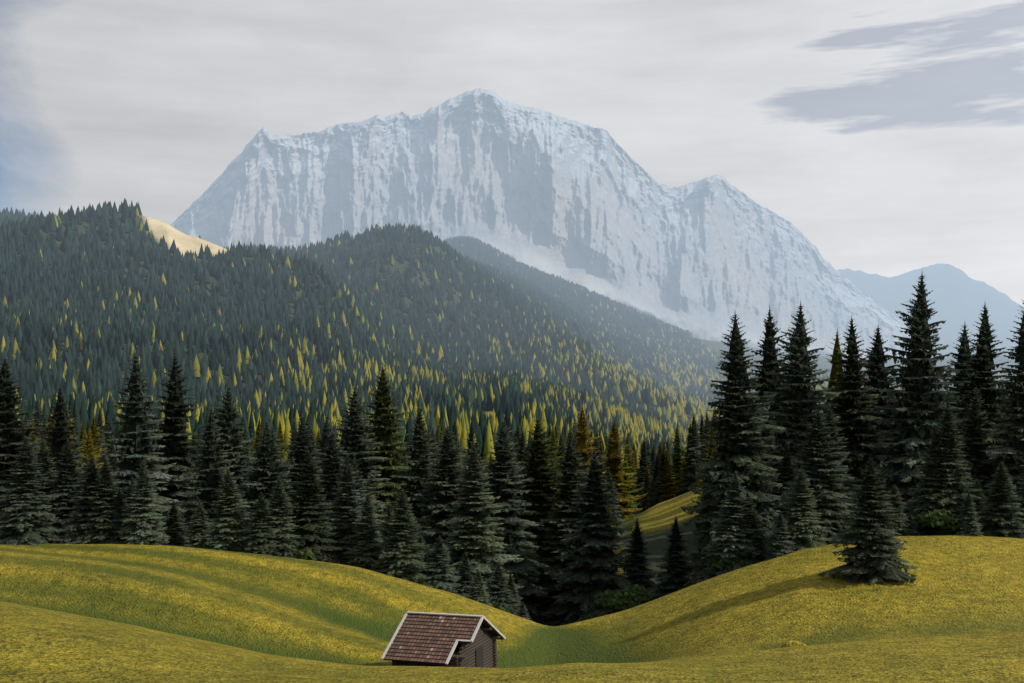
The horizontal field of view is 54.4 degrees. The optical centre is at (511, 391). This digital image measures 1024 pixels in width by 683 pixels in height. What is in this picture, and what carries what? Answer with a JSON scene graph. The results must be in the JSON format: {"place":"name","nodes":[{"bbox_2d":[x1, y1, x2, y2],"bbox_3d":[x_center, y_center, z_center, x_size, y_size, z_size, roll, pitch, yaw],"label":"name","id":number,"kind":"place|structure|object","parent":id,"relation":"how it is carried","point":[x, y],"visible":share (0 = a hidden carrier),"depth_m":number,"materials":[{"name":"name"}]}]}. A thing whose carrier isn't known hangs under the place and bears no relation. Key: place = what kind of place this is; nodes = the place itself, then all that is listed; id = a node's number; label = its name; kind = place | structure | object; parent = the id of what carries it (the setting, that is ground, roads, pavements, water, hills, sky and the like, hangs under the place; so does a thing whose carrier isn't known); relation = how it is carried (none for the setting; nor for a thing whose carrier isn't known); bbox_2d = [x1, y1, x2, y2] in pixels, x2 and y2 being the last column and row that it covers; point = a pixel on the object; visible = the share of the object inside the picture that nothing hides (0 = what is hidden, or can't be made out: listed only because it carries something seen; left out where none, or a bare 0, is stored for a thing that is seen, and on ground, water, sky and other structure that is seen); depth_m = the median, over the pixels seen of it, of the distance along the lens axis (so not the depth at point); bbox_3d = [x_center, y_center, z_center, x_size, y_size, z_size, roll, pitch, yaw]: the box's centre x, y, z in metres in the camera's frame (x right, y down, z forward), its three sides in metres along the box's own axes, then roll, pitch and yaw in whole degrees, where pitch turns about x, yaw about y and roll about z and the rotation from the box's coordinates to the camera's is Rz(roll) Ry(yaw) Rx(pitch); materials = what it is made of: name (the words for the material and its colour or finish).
{"place":"outdoors","nodes":[
{"label":"outdoors","id":0,"kind":"place"},
{"bbox_2d":[0,213,1023,682],"bbox_3d":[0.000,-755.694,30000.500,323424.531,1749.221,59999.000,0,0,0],"label":"ground","id":1,"kind":"structure","parent":0,"point":[164,613],"depth_m":65.66,"materials":[{"name":"green plant"}]},
{"bbox_2d":[0,356,48,530],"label":"spruce tree","id":2,"kind":"object","parent":1,"relation":"on","point":[11,435],"visible":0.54,"depth_m":123.80,"materials":[{"name":"green plant"}]},
{"bbox_2d":[0,437,66,544],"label":"spruce tree","id":3,"kind":"object","parent":1,"relation":"on","point":[23,522],"visible":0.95,"depth_m":82.28,"materials":[{"name":"green plant"}]},
{"bbox_2d":[31,398,43,449],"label":"spruce tree","id":4,"kind":"object","parent":1,"relation":"on","point":[37,417],"visible":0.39,"depth_m":285.54,"materials":[{"name":"green plant"}]},
{"bbox_2d":[32,440,60,524],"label":"spruce tree","id":5,"kind":"object","parent":1,"relation":"on","point":[44,459],"visible":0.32,"depth_m":92.36,"materials":[{"name":"green plant"}]},
{"bbox_2d":[35,386,86,488],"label":"spruce tree","id":6,"kind":"object","parent":1,"relation":"on","point":[61,433],"visible":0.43,"depth_m":115.22,"materials":[{"name":"green plant"}]},
{"bbox_2d":[44,441,84,541],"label":"spruce tree","id":7,"kind":"object","parent":1,"relation":"on","point":[66,481],"visible":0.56,"depth_m":90.22,"materials":[{"name":"green plant"}]},
{"bbox_2d":[56,455,101,543],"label":"spruce tree","id":8,"kind":"object","parent":1,"relation":"on","point":[82,500],"visible":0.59,"depth_m":85.25,"materials":[{"name":"green plant"}]},
{"bbox_2d":[80,428,103,479],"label":"larch tree","id":9,"kind":"object","parent":1,"relation":"on","point":[88,450],"visible":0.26,"depth_m":153.73,"materials":[{"name":"yellow plant"}]},
{"bbox_2d":[81,415,106,471],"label":"larch tree","id":10,"kind":"object","parent":1,"relation":"on","point":[94,434],"visible":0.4,"depth_m":219.45,"materials":[{"name":"yellow plant"}]},
{"bbox_2d":[70,458,126,543],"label":"spruce tree","id":11,"kind":"object","parent":1,"relation":"on","point":[102,503],"visible":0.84,"depth_m":84.29,"materials":[{"name":"green plant"}]},
{"bbox_2d":[100,415,120,468],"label":"spruce tree","id":12,"kind":"object","parent":1,"relation":"on","point":[108,426],"visible":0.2,"depth_m":246.39,"materials":[{"name":"green plant"}]},
{"bbox_2d":[99,489,130,543],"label":"spruce tree","id":13,"kind":"object","parent":1,"relation":"on","point":[118,504],"visible":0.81,"depth_m":84.40,"materials":[{"name":"green plant"}]},
{"bbox_2d":[99,353,186,533],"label":"spruce tree","id":14,"kind":"object","parent":1,"relation":"on","point":[134,444],"visible":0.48,"depth_m":110.61,"materials":[{"name":"green plant"}]},
{"bbox_2d":[118,460,170,544],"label":"spruce tree","id":15,"kind":"object","parent":1,"relation":"on","point":[142,528],"visible":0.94,"depth_m":83.59,"materials":[{"name":"green plant"}]},
{"bbox_2d":[148,353,202,535],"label":"spruce tree","id":16,"kind":"object","parent":1,"relation":"on","point":[175,441],"visible":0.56,"depth_m":118.87,"materials":[{"name":"green plant"}]},
{"bbox_2d":[160,499,192,546],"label":"spruce tree","id":17,"kind":"object","parent":1,"relation":"on","point":[174,528],"visible":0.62,"depth_m":87.69,"materials":[{"name":"green plant"}]},
{"bbox_2d":[186,500,212,547],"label":"spruce tree","id":18,"kind":"object","parent":1,"relation":"on","point":[199,530],"visible":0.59,"depth_m":89.33,"materials":[{"name":"green plant"}]},
{"bbox_2d":[176,403,244,539],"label":"spruce tree","id":19,"kind":"object","parent":1,"relation":"on","point":[208,476],"visible":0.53,"depth_m":105.32,"materials":[{"name":"green plant"}]},
{"bbox_2d":[202,469,250,552],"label":"spruce tree","id":20,"kind":"object","parent":1,"relation":"on","point":[227,528],"visible":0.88,"depth_m":84.66,"materials":[{"name":"green plant"}]},
{"bbox_2d":[198,382,258,513],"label":"spruce tree","id":21,"kind":"object","parent":1,"relation":"on","point":[229,427],"visible":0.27,"depth_m":127.57,"materials":[{"name":"green plant"}]},
{"bbox_2d":[234,493,288,556],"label":"spruce tree","id":22,"kind":"object","parent":1,"relation":"on","point":[258,535],"visible":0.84,"depth_m":83.89,"materials":[{"name":"green plant"}]},
{"bbox_2d":[236,418,294,543],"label":"spruce tree","id":23,"kind":"object","parent":1,"relation":"on","point":[268,472],"visible":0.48,"depth_m":102.55,"materials":[{"name":"green plant"}]},
{"bbox_2d":[275,419,287,465],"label":"larch tree","id":24,"kind":"object","parent":1,"relation":"on","point":[280,435],"visible":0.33,"depth_m":237.87,"materials":[{"name":"green plant"}]},
{"bbox_2d":[264,477,305,558],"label":"spruce tree","id":25,"kind":"object","parent":1,"relation":"on","point":[283,524],"visible":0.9,"depth_m":85.20,"materials":[{"name":"green plant"}]},
{"bbox_2d":[282,412,322,511],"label":"spruce tree","id":26,"kind":"object","parent":1,"relation":"on","point":[300,451],"visible":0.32,"depth_m":111.11,"materials":[{"name":"green plant"}]},
{"bbox_2d":[291,546,316,559],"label":"shrub","id":27,"kind":"object","parent":1,"relation":"on","point":[303,553],"visible":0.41,"depth_m":85.35,"materials":[{"name":"green plant"}]},
{"bbox_2d":[285,449,347,564],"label":"spruce tree","id":28,"kind":"object","parent":1,"relation":"on","point":[308,514],"visible":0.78,"depth_m":87.54,"materials":[{"name":"green plant"}]},
{"bbox_2d":[315,413,338,473],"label":"spruce tree","id":29,"kind":"object","parent":1,"relation":"on","point":[325,438],"visible":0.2,"depth_m":140.98,"materials":[{"name":"green plant"}]},
{"bbox_2d":[314,428,346,532],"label":"spruce tree","id":30,"kind":"object","parent":1,"relation":"on","point":[332,470],"visible":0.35,"depth_m":99.63,"materials":[{"name":"green plant"}]},
{"bbox_2d":[13,390,674,471],"bbox_3d":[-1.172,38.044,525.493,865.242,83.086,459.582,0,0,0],"label":"forest trees","id":31,"kind":"object","parent":1,"relation":"on","point":[484,428],"visible":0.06,"depth_m":403.07,"materials":[{"name":"green plant"}]},
{"bbox_2d":[326,454,378,564],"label":"spruce tree","id":32,"kind":"object","parent":1,"relation":"on","point":[344,516],"visible":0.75,"depth_m":90.26,"materials":[{"name":"green plant"}]},
{"bbox_2d":[317,384,392,540],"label":"spruce tree","id":33,"kind":"object","parent":1,"relation":"on","point":[356,445],"visible":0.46,"depth_m":124.47,"materials":[{"name":"green plant"}]},
{"bbox_2d":[0,223,721,454],"bbox_3d":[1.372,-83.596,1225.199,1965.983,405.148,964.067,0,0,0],"label":"forest trees","id":34,"kind":"object","parent":1,"relation":"on","point":[73,309],"visible":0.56,"depth_m":1241.02,"materials":[{"name":"green plant"}]},
{"bbox_2d":[339,457,383,550],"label":"spruce tree","id":35,"kind":"object","parent":1,"relation":"on","point":[357,479],"visible":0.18,"depth_m":94.03,"materials":[{"name":"green plant"}]},
{"bbox_2d":[342,493,386,572],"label":"spruce tree","id":36,"kind":"object","parent":1,"relation":"on","point":[366,551],"visible":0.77,"depth_m":88.36,"materials":[{"name":"green plant"}]},
{"bbox_2d":[362,363,410,533],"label":"spruce tree","id":37,"kind":"object","parent":1,"relation":"on","point":[385,419],"visible":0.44,"depth_m":136.17,"materials":[{"name":"green plant"}]},
{"bbox_2d":[370,488,436,587],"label":"spruce tree","id":38,"kind":"object","parent":1,"relation":"on","point":[401,557],"visible":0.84,"depth_m":86.14,"materials":[{"name":"green plant"}]},
{"bbox_2d":[384,407,436,544],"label":"spruce tree","id":39,"kind":"object","parent":1,"relation":"on","point":[418,463],"visible":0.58,"depth_m":117.10,"materials":[{"name":"green plant"}]},
{"bbox_2d":[381,611,505,667],"bbox_3d":[-3.827,14.557,57.174,4.941,3.556,6.261,-2,-1,22],"label":"hay hut","id":40,"kind":"object","parent":1,"relation":"on","point":[438,639],"visible":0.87,"depth_m":55.97,"materials":[{"name":"brown wood"}]},
{"bbox_2d":[424,536,462,595],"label":"spruce tree","id":41,"kind":"object","parent":1,"relation":"on","point":[442,577],"visible":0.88,"depth_m":87.00,"materials":[{"name":"green plant"}]},
{"bbox_2d":[412,424,493,567],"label":"spruce tree","id":42,"kind":"object","parent":1,"relation":"on","point":[444,482],"visible":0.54,"depth_m":107.13,"materials":[{"name":"green plant"}]},
{"bbox_2d":[455,552,474,597],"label":"spruce tree","id":43,"kind":"object","parent":1,"relation":"on","point":[465,579],"visible":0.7,"depth_m":89.68,"materials":[{"name":"green plant"}]},
{"bbox_2d":[461,423,485,471],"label":"spruce tree","id":44,"kind":"object","parent":1,"relation":"on","point":[471,435],"visible":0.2,"depth_m":242.07,"materials":[{"name":"green plant"}]},
{"bbox_2d":[466,570,491,605],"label":"spruce tree","id":45,"kind":"object","parent":1,"relation":"on","point":[478,592],"visible":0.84,"depth_m":84.99,"materials":[{"name":"green plant"}]},
{"bbox_2d":[441,438,523,599],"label":"spruce tree","id":46,"kind":"object","parent":1,"relation":"on","point":[477,542],"visible":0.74,"depth_m":98.84,"materials":[{"name":"green plant"}]},
{"bbox_2d":[485,562,518,614],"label":"spruce tree","id":47,"kind":"object","parent":1,"relation":"on","point":[497,591],"visible":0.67,"depth_m":90.87,"materials":[{"name":"green plant"}]},
{"bbox_2d":[0,198,1013,427],"bbox_3d":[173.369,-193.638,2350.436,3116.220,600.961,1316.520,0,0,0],"label":"forest trees","id":48,"kind":"object","parent":1,"relation":"on","point":[453,348],"visible":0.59,"depth_m":2157.28,"materials":[{"name":"green plant"}]},
{"bbox_2d":[504,573,523,613],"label":"spruce tree","id":49,"kind":"object","parent":1,"relation":"on","point":[511,584],"visible":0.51,"depth_m":92.16,"materials":[{"name":"green plant"}]},
{"bbox_2d":[481,421,554,624],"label":"spruce tree","id":50,"kind":"object","parent":1,"relation":"on","point":[503,478],"visible":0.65,"depth_m":116.49,"materials":[{"name":"green plant"}]},
{"bbox_2d":[512,415,562,623],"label":"spruce tree","id":51,"kind":"object","parent":1,"relation":"on","point":[539,486],"visible":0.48,"depth_m":124.36,"materials":[{"name":"green plant"}]},
{"bbox_2d":[528,430,588,625],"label":"spruce tree","id":52,"kind":"object","parent":1,"relation":"on","point":[570,481],"visible":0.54,"depth_m":118.93,"materials":[{"name":"green plant"}]},
{"bbox_2d":[541,447,636,625],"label":"spruce tree","id":53,"kind":"object","parent":1,"relation":"on","point":[596,565],"visible":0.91,"depth_m":110.41,"materials":[{"name":"green plant"}]},
{"bbox_2d":[560,404,618,498],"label":"larch tree","id":54,"kind":"object","parent":1,"relation":"on","point":[582,438],"visible":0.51,"depth_m":228.73,"materials":[{"name":"yellow plant"}]},
{"bbox_2d":[603,471,630,552],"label":"spruce tree","id":55,"kind":"object","parent":1,"relation":"on","point":[613,502],"visible":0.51,"depth_m":196.80,"materials":[{"name":"green plant"}]},
{"bbox_2d":[598,418,646,518],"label":"larch tree","id":56,"kind":"object","parent":1,"relation":"on","point":[613,460],"visible":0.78,"depth_m":248.77,"materials":[{"name":"yellow plant"}]},
{"bbox_2d":[593,584,652,614],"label":"shrub","id":57,"kind":"object","parent":1,"relation":"on","point":[617,600],"visible":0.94,"depth_m":92.23,"materials":[{"name":"green plant"}]},
{"bbox_2d":[621,459,639,508],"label":"larch tree","id":58,"kind":"object","parent":1,"relation":"on","point":[629,504],"visible":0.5,"depth_m":300.17,"materials":[{"name":"green plant"}]},
{"bbox_2d":[622,436,642,503],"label":"larch tree","id":59,"kind":"object","parent":1,"relation":"on","point":[627,451],"visible":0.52,"depth_m":329.31,"materials":[{"name":"green plant"}]},
{"bbox_2d":[621,519,657,597],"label":"spruce tree","id":60,"kind":"object","parent":1,"relation":"on","point":[638,574],"visible":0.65,"depth_m":111.58,"materials":[{"name":"green plant"}]},
{"bbox_2d":[632,439,652,511],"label":"spruce tree","id":61,"kind":"object","parent":1,"relation":"on","point":[642,464],"visible":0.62,"depth_m":347.18,"materials":[{"name":"green plant"}]},
{"bbox_2d":[639,466,651,508],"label":"larch tree","id":62,"kind":"object","parent":1,"relation":"on","point":[646,487],"visible":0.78,"depth_m":333.08,"materials":[{"name":"green plant"}]},
{"bbox_2d":[645,452,661,509],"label":"spruce tree","id":63,"kind":"object","parent":1,"relation":"on","point":[654,473],"visible":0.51,"depth_m":313.59,"materials":[{"name":"green plant"}]},
{"bbox_2d":[652,448,672,504],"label":"spruce tree","id":64,"kind":"object","parent":1,"relation":"on","point":[658,498],"visible":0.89,"depth_m":307.30,"materials":[{"name":"green plant"}]},
{"bbox_2d":[659,451,678,497],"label":"conifer tree","id":65,"kind":"object","parent":1,"relation":"on","point":[668,487],"visible":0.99,"depth_m":306.08,"materials":[{"name":"green plant"}]},
{"bbox_2d":[648,517,693,601],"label":"spruce tree","id":66,"kind":"object","parent":1,"relation":"on","point":[671,579],"visible":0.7,"depth_m":103.45,"materials":[{"name":"green plant"}]},
{"bbox_2d":[669,426,685,496],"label":"spruce tree","id":67,"kind":"object","parent":1,"relation":"on","point":[676,459],"visible":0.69,"depth_m":322.44,"materials":[{"name":"green plant"}]},
{"bbox_2d":[672,422,698,488],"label":"conifer tree","id":68,"kind":"object","parent":1,"relation":"on","point":[686,462],"visible":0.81,"depth_m":309.27,"materials":[{"name":"green plant"}]},
{"bbox_2d":[677,414,701,494],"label":"spruce tree","id":69,"kind":"object","parent":1,"relation":"on","point":[695,442],"visible":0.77,"depth_m":308.00,"materials":[{"name":"green plant"}]},
{"bbox_2d":[693,411,710,489],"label":"spruce tree","id":70,"kind":"object","parent":1,"relation":"on","point":[704,438],"visible":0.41,"depth_m":301.80,"materials":[{"name":"green plant"}]},
{"bbox_2d":[692,426,717,511],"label":"conifer tree","id":71,"kind":"object","parent":1,"relation":"on","point":[711,449],"visible":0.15,"depth_m":201.40,"materials":[{"name":"green plant"}]},
{"bbox_2d":[704,550,745,573],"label":"shrub","id":72,"kind":"object","parent":1,"relation":"on","point":[717,562],"visible":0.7,"depth_m":84.70,"materials":[{"name":"green plant"}]},
{"bbox_2d":[441,235,1015,396],"bbox_3d":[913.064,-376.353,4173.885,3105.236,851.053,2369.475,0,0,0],"label":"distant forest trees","id":73,"kind":"object","parent":1,"relation":"on","point":[520,280],"visible":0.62,"depth_m":4032.68,"materials":[{"name":"plant"}]},
{"bbox_2d":[678,312,786,586],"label":"spruce tree","id":74,"kind":"object","parent":1,"relation":"on","point":[739,444],"visible":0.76,"depth_m":98.58,"materials":[{"name":"green plant"}]},
{"bbox_2d":[702,472,763,575],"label":"spruce tree","id":75,"kind":"object","parent":1,"relation":"on","point":[729,541],"visible":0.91,"depth_m":85.42,"materials":[{"name":"green plant"}]},
{"bbox_2d":[734,490,767,566],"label":"spruce tree","id":76,"kind":"object","parent":1,"relation":"on","point":[759,542],"visible":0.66,"depth_m":85.40,"materials":[{"name":"green plant"}]},
{"bbox_2d":[745,306,787,492],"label":"spruce tree","id":77,"kind":"object","parent":1,"relation":"on","point":[769,351],"visible":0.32,"depth_m":116.91,"materials":[{"name":"green plant"}]},
{"bbox_2d":[763,512,795,560],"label":"spruce tree","id":78,"kind":"object","parent":1,"relation":"on","point":[778,538],"visible":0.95,"depth_m":82.61,"materials":[{"name":"green plant"}]},
{"bbox_2d":[768,443,797,520],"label":"spruce tree","id":79,"kind":"object","parent":1,"relation":"on","point":[786,472],"visible":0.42,"depth_m":101.11,"materials":[{"name":"green plant"}]},
{"bbox_2d":[780,468,831,550],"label":"spruce tree","id":80,"kind":"object","parent":1,"relation":"on","point":[804,528],"visible":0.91,"depth_m":83.61,"materials":[{"name":"green plant"}]},
{"bbox_2d":[755,301,857,506],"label":"spruce tree","id":81,"kind":"object","parent":1,"relation":"on","point":[798,401],"visible":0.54,"depth_m":105.11,"materials":[{"name":"green plant"}]},
{"bbox_2d":[763,408,857,544],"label":"spruce tree","id":82,"kind":"object","parent":1,"relation":"on","point":[818,465],"visible":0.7,"depth_m":86.52,"materials":[{"name":"green plant"}]},
{"bbox_2d":[813,329,845,436],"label":"conifer tree","id":83,"kind":"object","parent":1,"relation":"on","point":[834,368],"visible":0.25,"depth_m":121.15,"materials":[{"name":"green plant"}]},
{"bbox_2d":[800,407,860,538],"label":"spruce tree","id":84,"kind":"object","parent":1,"relation":"on","point":[829,420],"visible":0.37,"depth_m":88.73,"materials":[{"name":"green plant"}]},
{"bbox_2d":[824,315,889,508],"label":"spruce tree","id":85,"kind":"object","parent":1,"relation":"on","point":[852,405],"visible":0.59,"depth_m":108.79,"materials":[{"name":"green plant"}]},
{"bbox_2d":[818,456,917,584],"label":"spruce tree","id":86,"kind":"object","parent":1,"relation":"on","point":[871,556],"visible":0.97,"depth_m":67.08,"materials":[{"name":"green plant"}]},
{"bbox_2d":[858,326,901,478],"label":"spruce tree","id":87,"kind":"object","parent":1,"relation":"on","point":[875,373],"visible":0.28,"depth_m":119.51,"materials":[{"name":"green plant"}]},
{"bbox_2d":[882,484,915,535],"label":"spruce tree","id":88,"kind":"object","parent":1,"relation":"on","point":[900,525],"visible":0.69,"depth_m":84.54,"materials":[{"name":"green plant"}]},
{"bbox_2d":[854,274,982,521],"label":"spruce tree","id":89,"kind":"object","parent":1,"relation":"on","point":[919,399],"visible":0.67,"depth_m":99.41,"materials":[{"name":"green plant"}]},
{"bbox_2d":[902,428,960,535],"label":"spruce tree","id":90,"kind":"object","parent":1,"relation":"on","point":[919,503],"visible":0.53,"depth_m":86.88,"materials":[{"name":"green plant"}]},
{"bbox_2d":[914,507,960,535],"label":"shrub","id":91,"kind":"object","parent":1,"relation":"on","point":[942,522],"visible":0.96,"depth_m":83.35,"materials":[{"name":"green plant"}]},
{"bbox_2d":[916,402,986,535],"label":"spruce tree","id":92,"kind":"object","parent":1,"relation":"on","point":[949,450],"visible":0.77,"depth_m":86.00,"materials":[{"name":"green plant"}]},
{"bbox_2d":[953,492,983,535],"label":"spruce tree","id":93,"kind":"object","parent":1,"relation":"on","point":[968,526],"visible":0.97,"depth_m":82.33,"materials":[{"name":"green plant"}]},
{"bbox_2d":[937,324,1006,453],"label":"spruce tree","id":94,"kind":"object","parent":1,"relation":"on","point":[964,349],"visible":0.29,"depth_m":117.48,"materials":[{"name":"green plant"}]},
{"bbox_2d":[958,385,994,509],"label":"spruce tree","id":95,"kind":"object","parent":1,"relation":"on","point":[975,443],"visible":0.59,"depth_m":100.78,"materials":[{"name":"green plant"}]},
{"bbox_2d":[965,480,987,531],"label":"spruce tree","id":96,"kind":"object","parent":1,"relation":"on","point":[979,502],"visible":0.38,"depth_m":90.84,"materials":[{"name":"green plant"}]},
{"bbox_2d":[954,304,1012,478],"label":"spruce tree","id":97,"kind":"object","parent":1,"relation":"on","point":[982,378],"visible":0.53,"depth_m":105.30,"materials":[{"name":"green plant"}]},
{"bbox_2d":[976,460,1023,537],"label":"spruce tree","id":98,"kind":"object","parent":1,"relation":"on","point":[1001,517],"visible":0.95,"depth_m":83.59,"materials":[{"name":"green plant"}]},
{"bbox_2d":[979,299,1023,523],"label":"spruce tree","id":99,"kind":"object","parent":1,"relation":"on","point":[1010,432],"visible":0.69,"depth_m":97.51,"materials":[{"name":"green plant"}]},
{"bbox_2d":[1012,467,1023,533],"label":"spruce tree","id":100,"kind":"object","parent":1,"relation":"on","point":[1021,500],"visible":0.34,"depth_m":87.70,"materials":[{"name":"green plant"}]},
{"bbox_2d":[0,0,1023,306],"label":"sky","id":101,"kind":"structure","parent":0,"point":[889,134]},
{"bbox_2d":[171,88,910,358],"bbox_3d":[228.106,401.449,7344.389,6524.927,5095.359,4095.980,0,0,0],"label":"mountain","id":102,"kind":"structure","parent":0,"point":[600,211],"depth_m":6597.97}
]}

